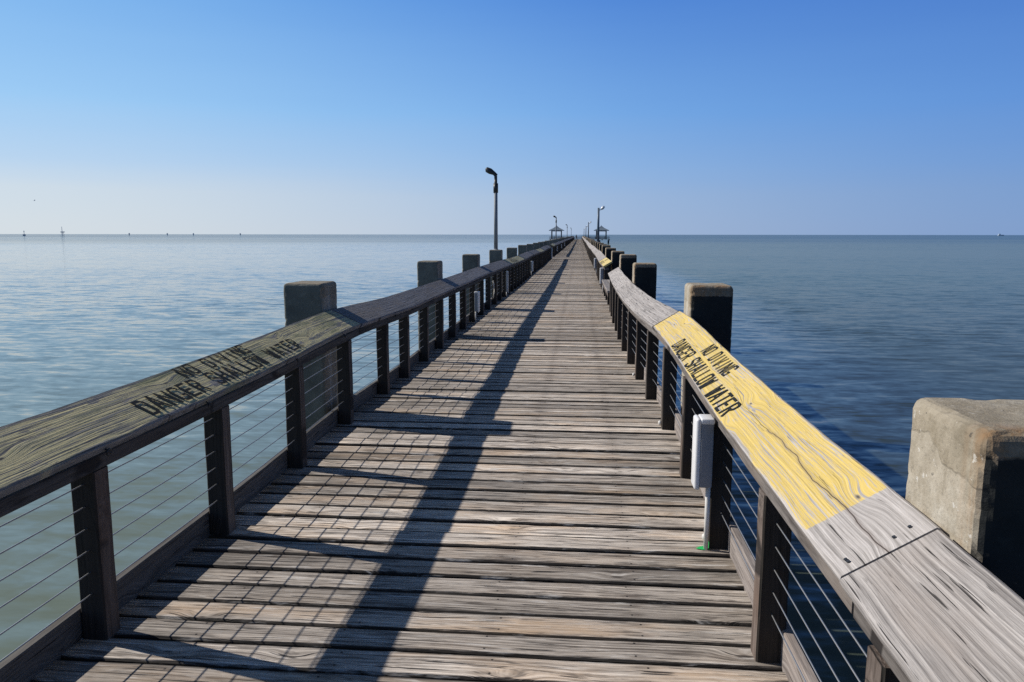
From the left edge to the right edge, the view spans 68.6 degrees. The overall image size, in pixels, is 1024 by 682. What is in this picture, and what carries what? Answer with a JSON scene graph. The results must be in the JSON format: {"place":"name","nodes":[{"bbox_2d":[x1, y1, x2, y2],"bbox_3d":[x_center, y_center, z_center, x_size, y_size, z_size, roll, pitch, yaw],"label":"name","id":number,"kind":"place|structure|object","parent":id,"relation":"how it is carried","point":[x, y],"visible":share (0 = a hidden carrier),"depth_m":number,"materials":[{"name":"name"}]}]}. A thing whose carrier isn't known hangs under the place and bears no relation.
{"place":"outdoors","nodes":[
{"label":"outdoors","id":0,"kind":"place"},
{"bbox_2d":[30,239,788,681],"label":"pier deck","id":1,"kind":"structure","parent":0,"point":[500,491],"depth_m":4.05,"materials":[{"name":"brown wood"}]},
{"bbox_2d":[0,245,550,681],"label":"wooden railing","id":2,"kind":"object","parent":1,"relation":"on","point":[80,445],"visible":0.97,"depth_m":3.97,"materials":[{"name":"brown wood"}]},
{"bbox_2d":[474,291,479,321],"bbox_3d":[-0.683,-0.673,14.721,0.090,0.602,0.170,1,8,5],"label":"electrical box","id":3,"kind":"object","parent":2,"relation":"attached to","point":[477,300],"visible":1,"depth_m":14.64,"materials":[{"name":"grey plastic"}]},
{"bbox_2d":[506,271,508,296],"bbox_3d":[-0.122,-1.551,20.427,0.079,0.702,0.100,1,8,5],"label":"electrical box","id":4,"kind":"object","parent":2,"relation":"attached to","point":[506,283],"visible":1,"depth_m":20.38,"materials":[{"name":"grey plastic"}]},
{"bbox_2d":[550,237,573,256],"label":"wooden railing","id":5,"kind":"object","parent":1,"relation":"on","point":[559,243],"visible":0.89,"depth_m":74.72,"materials":[{"name":"brown wood"}]},
{"bbox_2d":[582,237,612,291],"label":"wooden railing","id":6,"kind":"object","parent":1,"relation":"on","point":[603,260],"visible":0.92,"depth_m":29.45,"materials":[{"name":"grey wood"}]},
{"bbox_2d":[594,258,596,267],"bbox_3d":[3.449,-3.066,31.094,0.105,0.722,0.170,1,8,5],"label":"electrical box","id":7,"kind":"object","parent":6,"relation":"attached to","point":[595,262],"visible":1,"depth_m":30.99,"materials":[{"name":"grey plastic"}]},
{"bbox_2d":[600,268,603,292],"bbox_3d":[2.603,-1.754,21.825,0.105,0.742,0.170,1,8,5],"label":"electrical box","id":8,"kind":"object","parent":6,"relation":"attached to","point":[601,273],"visible":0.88,"depth_m":21.73,"materials":[{"name":"grey plastic"}]},
{"bbox_2d":[602,280,609,304],"bbox_3d":[2.462,-1.187,18.850,0.302,0.460,4.250,1,8,5],"label":"wooden railing","id":9,"kind":"object","parent":1,"relation":"on","point":[606,284],"visible":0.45,"depth_m":18.61,"materials":[{"name":"grey wood"}]},
{"bbox_2d":[608,267,1023,681],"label":"wooden railing","id":10,"kind":"object","parent":1,"relation":"on","point":[923,597],"visible":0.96,"depth_m":2.50,"materials":[{"name":"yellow wood"}]},
{"bbox_2d":[691,414,714,549],"bbox_3d":[1.017,0.765,4.027,0.098,0.740,0.120,1,8,5],"label":"electrical box","id":11,"kind":"object","parent":10,"relation":"attached to","point":[702,450],"visible":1,"depth_m":3.96,"materials":[{"name":"grey plastic"}]},
{"bbox_2d":[0,234,1023,681],"bbox_3d":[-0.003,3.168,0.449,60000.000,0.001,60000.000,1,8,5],"label":"sea","id":12,"kind":"structure","parent":0,"point":[856,346],"depth_m":25.19,"materials":[{"name":"liquid"}]},
{"bbox_2d":[283,281,337,429],"bbox_3d":[-1.836,1.562,7.131,0.371,4.241,0.426,1,8,5],"label":"concrete pile","id":13,"kind":"object","parent":12,"relation":"in","point":[304,299],"visible":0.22,"depth_m":6.74,"materials":[{"name":"grey concrete"}]},
{"bbox_2d":[417,260,442,349],"bbox_3d":[-1.385,0.746,12.958,0.371,4.241,0.426,1,8,5],"label":"concrete pile","id":14,"kind":"object","parent":12,"relation":"in","point":[429,271],"visible":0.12,"depth_m":12.50,"materials":[{"name":"grey concrete"}]},
{"bbox_2d":[462,254,479,314],"bbox_3d":[-0.935,0.116,17.442,0.371,4.241,0.426,1,8,5],"label":"concrete pile","id":15,"kind":"object","parent":12,"relation":"in","point":[470,261],"visible":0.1,"depth_m":16.98,"materials":[{"name":"grey concrete"}]},
{"bbox_2d":[489,250,502,296],"bbox_3d":[-0.473,-0.585,22.371,0.371,4.241,0.426,1,8,5],"label":"concrete pile","id":16,"kind":"object","parent":12,"relation":"in","point":[495,255],"visible":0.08,"depth_m":21.90,"materials":[{"name":"grey concrete"}]},
{"bbox_2d":[485,167,497,249],"bbox_3d":[-0.568,-3.854,21.916,0.410,2.396,0.220,1,8,5],"label":"lamp post","id":17,"kind":"object","parent":16,"relation":"on","point":[488,170],"visible":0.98,"depth_m":21.85,"materials":[{"name":"metal"}]},
{"bbox_2d":[507,247,516,257],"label":"concrete pile","id":18,"kind":"object","parent":12,"relation":"in","point":[511,252],"visible":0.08,"depth_m":27.13,"materials":[{"name":"grey concrete"}]},
{"bbox_2d":[518,245,526,254],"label":"concrete pile","id":19,"kind":"object","parent":12,"relation":"in","point":[522,249],"visible":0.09,"depth_m":32.10,"materials":[{"name":"grey concrete"}]},
{"bbox_2d":[527,244,533,250],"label":"concrete pile","id":20,"kind":"object","parent":12,"relation":"in","point":[530,247],"visible":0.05,"depth_m":37.08,"materials":[{"name":"grey concrete"}]},
{"bbox_2d":[533,243,539,249],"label":"concrete pile","id":21,"kind":"object","parent":12,"relation":"in","point":[536,245],"visible":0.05,"depth_m":42.06,"materials":[{"name":"grey concrete"}]},
{"bbox_2d":[602,245,610,254],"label":"concrete pile","id":22,"kind":"object","parent":12,"relation":"in","point":[604,247],"visible":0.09,"depth_m":31.68,"materials":[{"name":"grey concrete"}]},
{"bbox_2d":[605,248,615,279],"bbox_3d":[3.533,-1.241,27.188,0.370,4.241,0.426,1,8,5],"label":"concrete pile","id":23,"kind":"object","parent":12,"relation":"in","point":[608,253],"visible":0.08,"depth_m":26.73,"materials":[{"name":"grey concrete"}]},
{"bbox_2d":[611,251,624,270],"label":"concrete pile","id":24,"kind":"object","parent":12,"relation":"in","point":[615,257],"visible":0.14,"depth_m":21.69,"materials":[{"name":"grey concrete"}]},
{"bbox_2d":[619,254,636,281],"bbox_3d":[2.624,0.138,17.274,0.370,4.241,0.426,1,8,5],"label":"concrete pile","id":25,"kind":"object","parent":12,"relation":"in","point":[626,261],"visible":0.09,"depth_m":16.81,"materials":[{"name":"grey concrete"}]},
{"bbox_2d":[632,262,656,364],"bbox_3d":[2.162,0.826,12.546,0.370,4.241,0.426,1,8,5],"label":"concrete pile","id":26,"kind":"object","parent":12,"relation":"in","point":[644,277],"visible":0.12,"depth_m":12.08,"materials":[{"name":"grey concrete"}]},
{"bbox_2d":[680,283,732,414],"bbox_3d":[1.727,1.597,6.905,0.370,4.241,0.426,1,8,5],"label":"concrete pile","id":27,"kind":"object","parent":12,"relation":"in","point":[708,307],"visible":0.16,"depth_m":6.44,"materials":[{"name":"grey concrete"}]},
{"bbox_2d":[905,398,1023,599],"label":"concrete pile","id":28,"kind":"object","parent":12,"relation":"in","point":[965,487],"visible":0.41,"depth_m":1.85,"materials":[{"name":"grey concrete"}]},
{"bbox_2d":[0,0,1023,234],"label":"sky","id":29,"kind":"structure","parent":0,"point":[671,117],"materials":[{"name":"blue"}]},
{"bbox_2d":[553,216,556,238],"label":"lamp post","id":30,"kind":"object","parent":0,"point":[556,227],"visible":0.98,"depth_m":76.89,"materials":[{"name":"metal"}]},
{"bbox_2d":[597,206,604,241],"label":"lamp post","id":31,"kind":"object","parent":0,"point":[598,212],"visible":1,"depth_m":46.57,"materials":[{"name":"grey metal"}]},
{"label":"pier head","id":32,"kind":"structure","parent":0,"visible":0},
{"bbox_2d":[549,226,563,238],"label":"gazebo","id":33,"kind":"object","parent":32,"relation":"on","point":[554,229],"visible":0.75,"depth_m":274.14,"materials":[{"name":"grey metal"}]},
{"bbox_2d":[550,236,608,238],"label":"wooden railing","id":34,"kind":"object","parent":32,"relation":"on","point":[579,237],"visible":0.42,"depth_m":280.95,"materials":[{"name":"wood"}]},
{"bbox_2d":[594,225,608,238],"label":"gazebo","id":35,"kind":"object","parent":32,"relation":"on","point":[601,228],"visible":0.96,"depth_m":272.77,"materials":[{"name":"grey metal"}]}
]}

